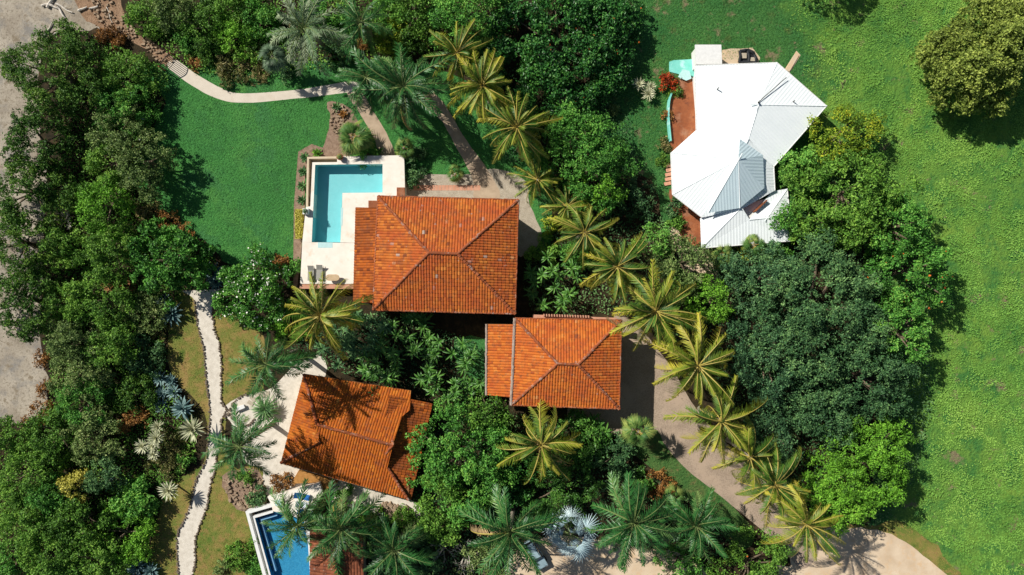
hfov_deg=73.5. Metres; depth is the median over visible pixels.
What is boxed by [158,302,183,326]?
agave plant
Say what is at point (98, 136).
broadleaf tree
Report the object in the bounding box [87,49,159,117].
broadleaf tree
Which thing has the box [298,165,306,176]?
bed plant
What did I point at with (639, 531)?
palm tree
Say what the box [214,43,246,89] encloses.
shrub
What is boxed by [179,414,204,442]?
yucca plant
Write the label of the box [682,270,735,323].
broadleaf tree
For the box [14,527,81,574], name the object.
broadleaf tree
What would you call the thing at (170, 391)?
agave plant
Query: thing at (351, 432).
tiled house
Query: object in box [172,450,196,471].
shrub
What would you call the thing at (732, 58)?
bare patch
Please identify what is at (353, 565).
tiled house
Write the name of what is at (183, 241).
broadleaf tree
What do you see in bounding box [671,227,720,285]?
undergrowth
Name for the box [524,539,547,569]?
parked car
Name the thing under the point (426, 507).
broadleaf tree
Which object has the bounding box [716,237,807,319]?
broadleaf tree
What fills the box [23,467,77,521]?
broadleaf tree
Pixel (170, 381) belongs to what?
agave plant
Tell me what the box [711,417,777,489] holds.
palm tree
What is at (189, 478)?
dry lawn
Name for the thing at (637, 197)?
broadleaf tree
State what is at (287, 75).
shrub
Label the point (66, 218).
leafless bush
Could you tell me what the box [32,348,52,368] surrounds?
shrub
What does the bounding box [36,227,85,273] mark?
broadleaf tree
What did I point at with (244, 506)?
bed rubble
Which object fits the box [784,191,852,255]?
broadleaf tree
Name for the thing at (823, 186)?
broadleaf tree
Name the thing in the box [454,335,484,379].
lawn patch
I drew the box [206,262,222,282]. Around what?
agave plant
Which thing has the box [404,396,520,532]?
broadleaf tree
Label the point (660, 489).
shrub
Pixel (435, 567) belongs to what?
broadleaf tree
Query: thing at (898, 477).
broadleaf tree
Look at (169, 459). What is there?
shrub
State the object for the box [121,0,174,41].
shrub
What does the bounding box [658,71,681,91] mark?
shrub
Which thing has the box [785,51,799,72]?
plank
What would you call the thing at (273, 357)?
palm tree
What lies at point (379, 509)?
shrub
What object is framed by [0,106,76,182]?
broadleaf tree
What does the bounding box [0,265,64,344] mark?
broadleaf tree
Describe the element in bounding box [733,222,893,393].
broadleaf tree
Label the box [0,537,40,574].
broadleaf tree
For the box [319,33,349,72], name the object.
shrub
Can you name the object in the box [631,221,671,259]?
broadleaf tree
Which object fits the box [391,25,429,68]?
shrub
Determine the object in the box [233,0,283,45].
shrub
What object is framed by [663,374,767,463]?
palm tree
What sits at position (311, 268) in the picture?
sun lounger
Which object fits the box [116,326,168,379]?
broadleaf tree
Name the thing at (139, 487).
broadleaf tree
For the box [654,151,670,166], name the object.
shrub
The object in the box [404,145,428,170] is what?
shrub
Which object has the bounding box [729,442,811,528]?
palm tree
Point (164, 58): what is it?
garden gate
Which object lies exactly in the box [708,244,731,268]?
palm tree
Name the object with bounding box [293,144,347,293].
border bed
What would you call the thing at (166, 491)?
yucca plant
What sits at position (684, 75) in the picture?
patio table
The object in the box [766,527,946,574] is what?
sand road
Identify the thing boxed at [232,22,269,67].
shrub
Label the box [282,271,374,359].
palm tree
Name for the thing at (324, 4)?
shrub
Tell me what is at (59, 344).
broadleaf tree
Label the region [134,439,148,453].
yucca plant
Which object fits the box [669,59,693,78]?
patio
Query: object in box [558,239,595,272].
shrub
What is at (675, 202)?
shrub
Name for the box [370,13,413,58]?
shrub
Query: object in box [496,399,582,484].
palm tree
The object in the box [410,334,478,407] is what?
banana clump
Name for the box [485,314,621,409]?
tiled house
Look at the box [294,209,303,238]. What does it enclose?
hedge
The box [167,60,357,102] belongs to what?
garden path
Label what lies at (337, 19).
shrub
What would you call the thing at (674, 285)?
broadleaf tree
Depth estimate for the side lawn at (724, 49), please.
91.94 m
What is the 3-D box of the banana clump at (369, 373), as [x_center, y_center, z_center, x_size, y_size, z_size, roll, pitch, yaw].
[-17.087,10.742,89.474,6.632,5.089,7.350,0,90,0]
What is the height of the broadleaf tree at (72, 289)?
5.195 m
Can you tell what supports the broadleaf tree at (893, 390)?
on the ground at (466, 324)
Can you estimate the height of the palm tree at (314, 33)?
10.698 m
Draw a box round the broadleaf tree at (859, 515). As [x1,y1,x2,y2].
[798,454,880,539]
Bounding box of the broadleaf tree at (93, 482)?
[79,446,131,494]
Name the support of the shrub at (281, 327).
on the ground at (466, 324)
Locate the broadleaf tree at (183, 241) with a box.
[123,215,216,310]
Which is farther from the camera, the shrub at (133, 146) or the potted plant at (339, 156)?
the shrub at (133, 146)
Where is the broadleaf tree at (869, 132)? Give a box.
[805,101,888,180]
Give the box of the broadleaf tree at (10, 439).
[0,414,40,463]
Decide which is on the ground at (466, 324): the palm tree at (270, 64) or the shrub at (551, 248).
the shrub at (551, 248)
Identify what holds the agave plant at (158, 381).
on the ground at (466, 324)
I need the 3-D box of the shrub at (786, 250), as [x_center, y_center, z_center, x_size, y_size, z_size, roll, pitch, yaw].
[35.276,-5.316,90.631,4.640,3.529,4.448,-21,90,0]
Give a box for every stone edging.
[175,300,211,574]
[192,306,227,574]
[220,393,247,410]
[224,412,254,425]
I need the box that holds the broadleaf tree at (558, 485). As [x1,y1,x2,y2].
[521,459,606,527]
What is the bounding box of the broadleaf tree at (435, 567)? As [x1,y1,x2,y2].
[371,531,446,574]
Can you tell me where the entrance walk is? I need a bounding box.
[407,169,541,256]
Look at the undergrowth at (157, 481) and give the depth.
91.53 m
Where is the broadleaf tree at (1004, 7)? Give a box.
[973,0,1023,54]
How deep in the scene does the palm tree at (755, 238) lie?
88.44 m
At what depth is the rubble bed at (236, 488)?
91.99 m
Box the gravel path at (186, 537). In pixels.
[177,289,224,574]
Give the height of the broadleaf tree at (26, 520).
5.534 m
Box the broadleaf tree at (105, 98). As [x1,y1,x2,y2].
[91,77,162,142]
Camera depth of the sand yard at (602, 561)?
91.99 m
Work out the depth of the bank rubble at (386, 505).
91.70 m
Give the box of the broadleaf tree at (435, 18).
[425,0,510,56]
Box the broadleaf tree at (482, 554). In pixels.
[451,540,509,574]
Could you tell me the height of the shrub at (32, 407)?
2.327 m
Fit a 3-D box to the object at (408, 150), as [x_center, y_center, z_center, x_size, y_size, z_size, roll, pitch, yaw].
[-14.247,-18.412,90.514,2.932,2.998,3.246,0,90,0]
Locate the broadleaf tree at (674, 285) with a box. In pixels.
[656,267,693,308]
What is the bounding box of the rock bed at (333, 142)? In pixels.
[323,101,359,155]
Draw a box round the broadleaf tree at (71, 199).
[35,169,84,213]
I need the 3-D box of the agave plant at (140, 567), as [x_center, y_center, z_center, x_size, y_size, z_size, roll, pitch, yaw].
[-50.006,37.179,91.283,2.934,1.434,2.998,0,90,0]
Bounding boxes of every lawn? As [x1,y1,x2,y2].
[134,61,552,266]
[145,292,954,574]
[610,0,843,167]
[613,431,754,548]
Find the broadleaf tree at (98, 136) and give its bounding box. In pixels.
[84,103,145,156]
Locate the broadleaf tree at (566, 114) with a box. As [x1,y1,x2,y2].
[545,99,604,161]
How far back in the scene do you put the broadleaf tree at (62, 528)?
88.17 m
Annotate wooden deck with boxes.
[291,469,337,489]
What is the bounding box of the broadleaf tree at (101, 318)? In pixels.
[71,270,140,331]
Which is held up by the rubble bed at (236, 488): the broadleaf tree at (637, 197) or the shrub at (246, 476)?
the shrub at (246, 476)
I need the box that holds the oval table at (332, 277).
[326,274,338,280]
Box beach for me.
[0,0,98,423]
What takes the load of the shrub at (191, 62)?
on the ground at (466, 324)
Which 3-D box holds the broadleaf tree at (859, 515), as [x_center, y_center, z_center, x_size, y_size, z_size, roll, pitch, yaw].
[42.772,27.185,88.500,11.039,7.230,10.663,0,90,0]
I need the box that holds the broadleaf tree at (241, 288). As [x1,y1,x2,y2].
[210,240,292,331]
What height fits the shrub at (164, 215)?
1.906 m
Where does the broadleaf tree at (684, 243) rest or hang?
on the ground at (466, 324)
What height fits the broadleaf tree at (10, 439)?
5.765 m
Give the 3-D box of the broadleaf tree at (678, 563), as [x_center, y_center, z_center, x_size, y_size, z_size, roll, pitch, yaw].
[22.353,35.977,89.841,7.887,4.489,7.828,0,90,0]
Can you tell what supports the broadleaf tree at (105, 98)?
on the ground at (466, 324)
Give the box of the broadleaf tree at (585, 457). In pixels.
[551,408,613,472]
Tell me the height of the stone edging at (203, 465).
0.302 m
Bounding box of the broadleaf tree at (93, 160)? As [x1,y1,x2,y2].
[82,140,137,186]
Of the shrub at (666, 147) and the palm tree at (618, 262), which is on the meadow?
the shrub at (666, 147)
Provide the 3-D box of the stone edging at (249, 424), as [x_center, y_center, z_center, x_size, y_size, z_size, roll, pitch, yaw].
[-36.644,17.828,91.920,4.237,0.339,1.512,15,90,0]
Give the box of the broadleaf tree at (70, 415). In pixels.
[55,372,115,431]
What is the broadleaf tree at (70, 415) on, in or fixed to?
on the ground at (466, 324)
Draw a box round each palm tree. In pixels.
[200,403,281,480]
[225,332,318,409]
[257,43,289,74]
[261,478,345,560]
[267,0,350,77]
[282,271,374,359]
[299,479,389,574]
[335,0,392,65]
[335,47,409,120]
[338,120,377,157]
[349,42,458,130]
[354,512,438,574]
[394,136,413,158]
[423,18,492,95]
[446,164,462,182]
[447,46,515,123]
[456,479,567,574]
[475,86,562,170]
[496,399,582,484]
[506,155,561,208]
[540,180,589,231]
[543,502,600,562]
[546,202,618,269]
[580,230,649,303]
[584,470,680,573]
[606,259,706,353]
[619,413,657,446]
[643,311,735,407]
[656,485,739,563]
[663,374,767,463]
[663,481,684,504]
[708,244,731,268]
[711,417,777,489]
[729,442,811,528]
[741,234,764,256]
[760,478,845,564]
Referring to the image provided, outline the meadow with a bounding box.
[585,0,1023,574]
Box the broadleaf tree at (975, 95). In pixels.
[909,0,1023,120]
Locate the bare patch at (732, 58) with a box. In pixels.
[722,48,759,63]
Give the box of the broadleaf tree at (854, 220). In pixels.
[778,143,929,253]
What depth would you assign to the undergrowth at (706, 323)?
91.57 m
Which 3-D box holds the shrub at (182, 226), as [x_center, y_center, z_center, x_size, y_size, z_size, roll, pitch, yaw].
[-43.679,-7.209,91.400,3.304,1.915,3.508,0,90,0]
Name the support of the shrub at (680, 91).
on the meadow
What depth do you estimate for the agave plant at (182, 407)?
90.96 m
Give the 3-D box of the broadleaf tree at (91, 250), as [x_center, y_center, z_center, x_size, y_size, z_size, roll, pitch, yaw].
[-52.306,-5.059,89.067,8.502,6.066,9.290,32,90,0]
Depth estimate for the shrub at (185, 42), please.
90.58 m
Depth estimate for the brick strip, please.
91.98 m
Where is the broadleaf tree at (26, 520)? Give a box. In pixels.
[0,496,58,554]
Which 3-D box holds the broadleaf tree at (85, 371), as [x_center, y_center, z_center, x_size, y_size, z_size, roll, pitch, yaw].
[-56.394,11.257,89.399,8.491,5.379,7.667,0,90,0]
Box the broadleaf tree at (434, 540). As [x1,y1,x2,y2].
[418,513,451,549]
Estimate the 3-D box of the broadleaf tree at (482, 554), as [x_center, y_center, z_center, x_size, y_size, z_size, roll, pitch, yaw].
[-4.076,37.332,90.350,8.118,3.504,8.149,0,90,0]
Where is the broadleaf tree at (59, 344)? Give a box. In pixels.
[44,313,109,367]
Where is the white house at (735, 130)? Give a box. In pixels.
[664,45,826,247]
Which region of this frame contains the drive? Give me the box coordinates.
[567,313,818,568]
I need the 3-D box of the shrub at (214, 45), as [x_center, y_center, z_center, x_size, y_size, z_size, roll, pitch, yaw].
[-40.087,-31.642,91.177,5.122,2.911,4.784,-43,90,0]
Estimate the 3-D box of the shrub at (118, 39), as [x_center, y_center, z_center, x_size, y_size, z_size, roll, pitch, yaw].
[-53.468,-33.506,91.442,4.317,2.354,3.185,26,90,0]
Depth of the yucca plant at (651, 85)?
91.04 m
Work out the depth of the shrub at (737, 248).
91.11 m
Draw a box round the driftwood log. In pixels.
[55,3,72,12]
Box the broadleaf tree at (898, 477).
[801,413,918,513]
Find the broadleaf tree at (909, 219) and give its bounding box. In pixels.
[849,191,935,268]
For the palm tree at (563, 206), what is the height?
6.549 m
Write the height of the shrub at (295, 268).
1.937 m
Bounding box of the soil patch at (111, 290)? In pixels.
[101,281,135,293]
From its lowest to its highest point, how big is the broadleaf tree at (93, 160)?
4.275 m
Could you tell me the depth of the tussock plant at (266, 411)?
90.81 m
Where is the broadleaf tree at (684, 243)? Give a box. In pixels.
[644,232,715,303]
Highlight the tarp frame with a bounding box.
[738,49,757,62]
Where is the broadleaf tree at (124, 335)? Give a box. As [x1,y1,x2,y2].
[80,320,141,373]
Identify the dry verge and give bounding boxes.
[835,520,961,574]
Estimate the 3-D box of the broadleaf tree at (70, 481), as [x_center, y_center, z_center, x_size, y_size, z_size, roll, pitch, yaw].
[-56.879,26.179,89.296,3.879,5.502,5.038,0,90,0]
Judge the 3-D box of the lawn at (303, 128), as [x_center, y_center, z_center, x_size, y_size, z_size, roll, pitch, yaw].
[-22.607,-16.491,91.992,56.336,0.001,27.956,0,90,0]
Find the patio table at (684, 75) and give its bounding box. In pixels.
[678,69,690,80]
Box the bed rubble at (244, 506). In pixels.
[223,468,265,515]
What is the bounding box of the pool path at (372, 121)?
[347,92,394,155]
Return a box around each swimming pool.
[245,481,323,574]
[299,155,406,288]
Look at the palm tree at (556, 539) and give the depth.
87.21 m
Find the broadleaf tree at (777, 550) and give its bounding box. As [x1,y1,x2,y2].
[701,524,794,574]
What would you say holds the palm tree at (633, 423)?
on the drive
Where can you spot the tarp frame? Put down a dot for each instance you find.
(747, 56)
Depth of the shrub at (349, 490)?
91.13 m
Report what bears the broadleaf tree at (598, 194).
on the ground at (466, 324)
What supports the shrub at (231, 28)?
on the ground at (466, 324)
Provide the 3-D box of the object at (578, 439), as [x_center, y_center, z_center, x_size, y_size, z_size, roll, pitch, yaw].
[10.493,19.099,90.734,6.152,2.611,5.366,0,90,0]
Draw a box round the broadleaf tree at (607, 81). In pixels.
[476,0,638,127]
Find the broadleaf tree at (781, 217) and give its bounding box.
[769,199,802,235]
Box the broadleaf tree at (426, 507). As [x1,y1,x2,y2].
[410,464,490,546]
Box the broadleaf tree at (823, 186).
[775,144,833,200]
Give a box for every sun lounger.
[293,491,309,500]
[307,266,314,280]
[316,265,322,279]
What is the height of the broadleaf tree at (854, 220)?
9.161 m
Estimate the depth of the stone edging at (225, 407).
91.83 m
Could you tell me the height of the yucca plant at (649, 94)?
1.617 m
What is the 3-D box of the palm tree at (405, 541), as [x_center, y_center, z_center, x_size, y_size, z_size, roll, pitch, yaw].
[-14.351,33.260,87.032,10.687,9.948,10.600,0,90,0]
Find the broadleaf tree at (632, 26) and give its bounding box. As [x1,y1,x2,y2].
[579,0,646,61]
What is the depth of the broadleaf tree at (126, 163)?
88.12 m
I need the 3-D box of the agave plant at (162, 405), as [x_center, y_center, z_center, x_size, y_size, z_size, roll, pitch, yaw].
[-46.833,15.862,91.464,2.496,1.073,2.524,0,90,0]
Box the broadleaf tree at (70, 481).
[55,468,93,503]
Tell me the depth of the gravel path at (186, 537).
91.98 m
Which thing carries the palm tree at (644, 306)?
on the ground at (466, 324)
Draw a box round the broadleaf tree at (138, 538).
[87,502,159,567]
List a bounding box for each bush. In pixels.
[50,208,70,227]
[111,277,130,289]
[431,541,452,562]
[451,539,479,572]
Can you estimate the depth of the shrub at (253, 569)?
91.17 m
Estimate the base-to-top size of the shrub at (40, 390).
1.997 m
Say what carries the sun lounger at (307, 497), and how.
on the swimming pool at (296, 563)
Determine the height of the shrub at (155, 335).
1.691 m
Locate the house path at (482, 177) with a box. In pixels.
[423,93,499,197]
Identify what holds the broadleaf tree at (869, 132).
on the meadow
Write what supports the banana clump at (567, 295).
on the ground at (466, 324)
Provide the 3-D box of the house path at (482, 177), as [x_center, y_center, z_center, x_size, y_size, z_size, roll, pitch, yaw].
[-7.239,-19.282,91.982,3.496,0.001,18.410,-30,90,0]
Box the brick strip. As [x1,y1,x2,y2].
[414,185,479,189]
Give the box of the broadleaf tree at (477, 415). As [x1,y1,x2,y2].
[460,390,516,438]
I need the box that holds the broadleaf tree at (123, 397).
[103,372,158,415]
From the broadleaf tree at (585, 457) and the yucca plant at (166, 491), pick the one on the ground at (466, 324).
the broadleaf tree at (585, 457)
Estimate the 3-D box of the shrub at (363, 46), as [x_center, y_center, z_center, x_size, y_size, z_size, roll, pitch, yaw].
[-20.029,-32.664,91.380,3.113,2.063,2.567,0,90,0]
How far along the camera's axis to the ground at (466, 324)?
92.00 m
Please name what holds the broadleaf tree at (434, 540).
on the ground at (466, 324)
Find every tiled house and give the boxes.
[280,373,431,500]
[310,526,365,574]
[353,195,519,314]
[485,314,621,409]
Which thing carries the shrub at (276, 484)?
on the house terrace
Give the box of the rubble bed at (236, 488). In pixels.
[222,468,266,511]
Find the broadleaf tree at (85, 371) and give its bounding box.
[44,345,116,403]
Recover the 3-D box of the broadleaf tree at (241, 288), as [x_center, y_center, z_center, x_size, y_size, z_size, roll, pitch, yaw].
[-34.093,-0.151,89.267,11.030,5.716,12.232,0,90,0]
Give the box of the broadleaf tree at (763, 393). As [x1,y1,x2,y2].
[721,311,807,412]
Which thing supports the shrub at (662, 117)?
on the meadow
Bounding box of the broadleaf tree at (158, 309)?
[112,289,169,335]
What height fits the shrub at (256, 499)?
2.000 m
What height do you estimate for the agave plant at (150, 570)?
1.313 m
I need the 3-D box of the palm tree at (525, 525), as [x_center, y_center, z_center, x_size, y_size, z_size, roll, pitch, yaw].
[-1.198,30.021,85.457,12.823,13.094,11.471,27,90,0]
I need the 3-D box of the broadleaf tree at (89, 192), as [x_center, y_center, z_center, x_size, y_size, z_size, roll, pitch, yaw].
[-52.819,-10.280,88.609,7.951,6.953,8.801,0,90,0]
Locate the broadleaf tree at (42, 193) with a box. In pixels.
[0,153,64,232]
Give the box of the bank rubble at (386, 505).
[378,501,409,520]
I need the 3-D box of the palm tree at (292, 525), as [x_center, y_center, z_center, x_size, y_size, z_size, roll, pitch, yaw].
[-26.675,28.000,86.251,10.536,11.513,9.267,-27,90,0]
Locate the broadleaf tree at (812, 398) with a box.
[761,357,858,452]
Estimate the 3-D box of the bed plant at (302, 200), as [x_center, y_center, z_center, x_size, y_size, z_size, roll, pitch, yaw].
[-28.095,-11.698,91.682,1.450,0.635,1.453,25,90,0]
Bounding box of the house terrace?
[225,355,421,519]
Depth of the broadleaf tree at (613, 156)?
87.00 m
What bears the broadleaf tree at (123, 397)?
on the ground at (466, 324)
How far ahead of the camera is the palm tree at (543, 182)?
86.98 m
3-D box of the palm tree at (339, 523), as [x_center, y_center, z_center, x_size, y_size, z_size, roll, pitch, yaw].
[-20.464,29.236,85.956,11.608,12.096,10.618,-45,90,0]
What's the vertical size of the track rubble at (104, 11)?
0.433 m
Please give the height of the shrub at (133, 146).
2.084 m
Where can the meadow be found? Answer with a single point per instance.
(899, 84)
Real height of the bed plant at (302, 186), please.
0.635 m
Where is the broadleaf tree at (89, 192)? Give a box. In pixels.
[74,175,136,240]
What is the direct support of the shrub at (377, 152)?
on the lawn at (303, 128)
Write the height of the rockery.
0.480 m
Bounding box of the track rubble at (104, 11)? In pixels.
[87,0,173,65]
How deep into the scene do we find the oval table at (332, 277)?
89.70 m
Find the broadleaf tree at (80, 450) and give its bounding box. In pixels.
[59,400,125,466]
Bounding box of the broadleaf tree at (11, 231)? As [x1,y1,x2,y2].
[0,209,65,284]
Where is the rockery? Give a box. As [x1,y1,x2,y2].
[329,104,349,133]
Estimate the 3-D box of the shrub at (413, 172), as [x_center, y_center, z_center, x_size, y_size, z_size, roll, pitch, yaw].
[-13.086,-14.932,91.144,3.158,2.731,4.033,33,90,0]
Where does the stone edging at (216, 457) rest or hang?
on the ground at (466, 324)
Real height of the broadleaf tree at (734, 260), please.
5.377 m
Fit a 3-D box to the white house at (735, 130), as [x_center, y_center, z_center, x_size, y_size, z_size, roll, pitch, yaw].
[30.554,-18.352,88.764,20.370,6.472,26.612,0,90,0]
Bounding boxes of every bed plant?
[296,181,305,191]
[297,195,305,205]
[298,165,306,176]
[300,152,309,161]
[312,148,322,156]
[331,101,340,111]
[338,109,347,118]
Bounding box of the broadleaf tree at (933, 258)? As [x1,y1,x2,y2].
[860,224,954,315]
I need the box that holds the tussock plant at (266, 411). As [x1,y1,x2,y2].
[251,394,279,423]
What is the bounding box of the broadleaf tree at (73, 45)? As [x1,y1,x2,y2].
[0,17,107,123]
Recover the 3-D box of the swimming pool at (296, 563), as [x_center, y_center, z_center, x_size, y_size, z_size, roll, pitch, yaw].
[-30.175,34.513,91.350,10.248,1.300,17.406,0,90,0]
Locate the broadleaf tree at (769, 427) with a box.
[743,403,804,467]
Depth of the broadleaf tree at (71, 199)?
89.17 m
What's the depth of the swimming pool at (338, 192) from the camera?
90.40 m
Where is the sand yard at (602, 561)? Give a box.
[505,535,707,574]
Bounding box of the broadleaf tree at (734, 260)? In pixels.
[709,248,750,280]
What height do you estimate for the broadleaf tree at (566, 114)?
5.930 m
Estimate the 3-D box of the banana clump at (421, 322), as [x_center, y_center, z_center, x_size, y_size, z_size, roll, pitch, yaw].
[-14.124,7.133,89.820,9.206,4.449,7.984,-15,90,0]
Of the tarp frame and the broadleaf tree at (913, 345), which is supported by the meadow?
the broadleaf tree at (913, 345)
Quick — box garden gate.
[158,52,175,70]
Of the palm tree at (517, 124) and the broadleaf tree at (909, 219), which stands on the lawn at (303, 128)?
the palm tree at (517, 124)
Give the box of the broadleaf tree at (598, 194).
[575,162,629,209]
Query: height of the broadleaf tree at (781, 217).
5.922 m
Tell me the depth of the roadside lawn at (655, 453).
91.99 m
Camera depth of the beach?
92.00 m
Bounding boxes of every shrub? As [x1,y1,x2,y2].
[20,399,54,427]
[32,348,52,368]
[35,378,50,398]
[93,24,126,50]
[115,405,149,434]
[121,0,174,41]
[127,129,145,154]
[131,200,161,223]
[141,313,169,342]
[143,0,198,35]
[143,426,192,481]
[155,207,180,229]
[171,29,203,58]
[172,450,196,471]
[174,0,226,56]
[174,221,195,237]
[185,54,202,73]
[193,29,232,68]
[204,0,250,30]
[212,14,256,61]
[212,554,232,574]
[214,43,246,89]
[223,538,256,572]
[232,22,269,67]
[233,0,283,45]
[234,465,254,486]
[241,41,271,86]
[243,555,271,574]
[244,483,268,511]
[247,534,264,548]
[269,471,296,493]
[270,298,311,342]
[272,253,289,270]
[274,55,296,84]
[284,257,300,276]
[300,0,345,33]
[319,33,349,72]
[324,12,355,46]
[332,484,353,507]
[353,37,369,50]
[356,147,383,169]
[358,504,390,531]
[364,0,411,37]
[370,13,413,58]
[385,503,421,537]
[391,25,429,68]
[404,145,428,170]
[405,163,428,190]
[523,231,559,264]
[541,215,561,234]
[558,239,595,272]
[621,464,656,493]
[643,467,677,502]
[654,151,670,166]
[657,135,673,153]
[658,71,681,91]
[660,110,673,120]
[663,196,683,217]
[666,80,683,98]
[666,213,686,233]
[731,244,764,261]
[765,241,795,263]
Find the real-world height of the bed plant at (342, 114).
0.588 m
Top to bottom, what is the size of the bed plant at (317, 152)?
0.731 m
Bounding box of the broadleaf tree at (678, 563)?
[652,537,708,574]
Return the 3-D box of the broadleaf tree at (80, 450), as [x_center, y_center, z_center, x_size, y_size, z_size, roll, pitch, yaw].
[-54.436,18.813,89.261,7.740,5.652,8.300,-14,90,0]
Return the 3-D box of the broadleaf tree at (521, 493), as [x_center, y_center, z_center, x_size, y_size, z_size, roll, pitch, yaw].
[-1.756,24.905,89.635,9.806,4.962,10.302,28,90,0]
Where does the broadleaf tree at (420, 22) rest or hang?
on the ground at (466, 324)
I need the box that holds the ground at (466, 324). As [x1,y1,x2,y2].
[0,0,879,574]
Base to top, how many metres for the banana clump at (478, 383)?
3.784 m
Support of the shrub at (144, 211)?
on the ground at (466, 324)
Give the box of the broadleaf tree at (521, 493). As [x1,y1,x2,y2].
[462,438,539,515]
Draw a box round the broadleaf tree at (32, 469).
[0,438,73,510]
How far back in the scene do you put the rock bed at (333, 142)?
91.99 m
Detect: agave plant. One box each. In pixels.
[126,556,148,574]
[142,562,159,574]
[153,370,168,387]
[155,387,167,398]
[155,397,170,413]
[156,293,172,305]
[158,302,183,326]
[163,373,177,386]
[165,384,182,401]
[170,395,193,420]
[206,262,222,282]
[209,275,223,290]
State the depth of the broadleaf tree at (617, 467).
89.68 m
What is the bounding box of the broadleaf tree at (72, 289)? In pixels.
[42,278,101,338]
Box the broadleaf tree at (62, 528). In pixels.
[43,494,116,556]
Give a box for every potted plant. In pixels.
[302,208,309,214]
[336,153,342,159]
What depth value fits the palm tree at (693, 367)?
82.01 m
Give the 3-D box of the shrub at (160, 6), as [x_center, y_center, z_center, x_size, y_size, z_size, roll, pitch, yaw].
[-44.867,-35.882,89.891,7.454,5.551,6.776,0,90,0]
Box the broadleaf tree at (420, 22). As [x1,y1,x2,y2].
[388,0,439,50]
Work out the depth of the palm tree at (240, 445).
80.97 m
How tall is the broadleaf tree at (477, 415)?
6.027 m
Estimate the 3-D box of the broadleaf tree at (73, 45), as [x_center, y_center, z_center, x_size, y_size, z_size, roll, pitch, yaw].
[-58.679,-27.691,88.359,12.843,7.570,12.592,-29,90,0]
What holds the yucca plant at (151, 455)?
on the ground at (466, 324)
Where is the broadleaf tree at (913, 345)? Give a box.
[854,286,933,365]
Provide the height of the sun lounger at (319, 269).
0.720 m
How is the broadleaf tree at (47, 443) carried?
on the ground at (466, 324)
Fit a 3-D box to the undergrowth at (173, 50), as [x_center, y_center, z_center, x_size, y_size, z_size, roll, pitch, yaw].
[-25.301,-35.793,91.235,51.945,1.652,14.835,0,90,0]
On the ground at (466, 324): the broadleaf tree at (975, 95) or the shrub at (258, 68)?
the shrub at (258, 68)
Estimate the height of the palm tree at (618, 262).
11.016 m
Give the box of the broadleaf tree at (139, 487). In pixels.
[108,473,159,524]
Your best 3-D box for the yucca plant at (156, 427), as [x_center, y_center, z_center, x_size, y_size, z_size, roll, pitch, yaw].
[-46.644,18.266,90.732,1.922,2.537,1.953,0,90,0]
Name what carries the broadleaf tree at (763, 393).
on the ground at (466, 324)
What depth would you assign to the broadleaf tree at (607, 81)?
87.95 m
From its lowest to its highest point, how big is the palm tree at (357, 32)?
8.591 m
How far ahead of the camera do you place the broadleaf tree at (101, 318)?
88.50 m
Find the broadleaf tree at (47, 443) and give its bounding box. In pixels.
[17,401,80,464]
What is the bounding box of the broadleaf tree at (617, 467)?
[589,431,637,482]
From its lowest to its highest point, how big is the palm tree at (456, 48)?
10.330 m
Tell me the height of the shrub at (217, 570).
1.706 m
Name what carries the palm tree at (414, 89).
on the lawn at (303, 128)
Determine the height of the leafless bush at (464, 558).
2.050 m
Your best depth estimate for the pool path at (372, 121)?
91.98 m
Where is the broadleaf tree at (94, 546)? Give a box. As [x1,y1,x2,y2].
[65,533,134,574]
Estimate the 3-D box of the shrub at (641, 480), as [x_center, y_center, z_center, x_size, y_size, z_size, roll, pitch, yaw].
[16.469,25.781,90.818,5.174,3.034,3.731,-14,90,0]
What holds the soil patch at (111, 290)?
on the ground at (466, 324)
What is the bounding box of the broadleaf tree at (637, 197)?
[610,177,656,222]
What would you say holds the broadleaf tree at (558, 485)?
on the ground at (466, 324)
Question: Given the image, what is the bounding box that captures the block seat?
[235,404,244,410]
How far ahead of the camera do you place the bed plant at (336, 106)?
91.61 m
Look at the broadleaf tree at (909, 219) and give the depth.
86.25 m
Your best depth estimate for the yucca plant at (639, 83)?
90.90 m
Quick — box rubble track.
[75,0,175,64]
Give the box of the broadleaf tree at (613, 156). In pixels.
[536,110,643,219]
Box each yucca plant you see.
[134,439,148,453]
[145,440,160,453]
[146,430,164,447]
[146,451,160,459]
[150,419,165,433]
[158,481,178,501]
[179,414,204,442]
[631,77,645,90]
[641,86,654,101]
[645,81,656,90]
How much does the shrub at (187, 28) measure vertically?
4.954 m
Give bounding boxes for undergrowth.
[0,21,217,574]
[128,0,515,74]
[282,302,731,574]
[485,67,933,526]
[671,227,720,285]
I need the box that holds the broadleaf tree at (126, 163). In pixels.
[101,121,180,204]
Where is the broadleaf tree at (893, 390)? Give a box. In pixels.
[803,318,920,427]
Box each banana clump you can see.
[313,324,360,372]
[339,305,396,356]
[355,343,405,395]
[371,312,439,374]
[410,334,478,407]
[452,373,484,405]
[523,250,586,313]
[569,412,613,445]
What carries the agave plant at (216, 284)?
on the ground at (466, 324)
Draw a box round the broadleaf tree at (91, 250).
[70,215,149,286]
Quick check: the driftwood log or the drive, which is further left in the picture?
the driftwood log
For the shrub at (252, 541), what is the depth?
91.07 m

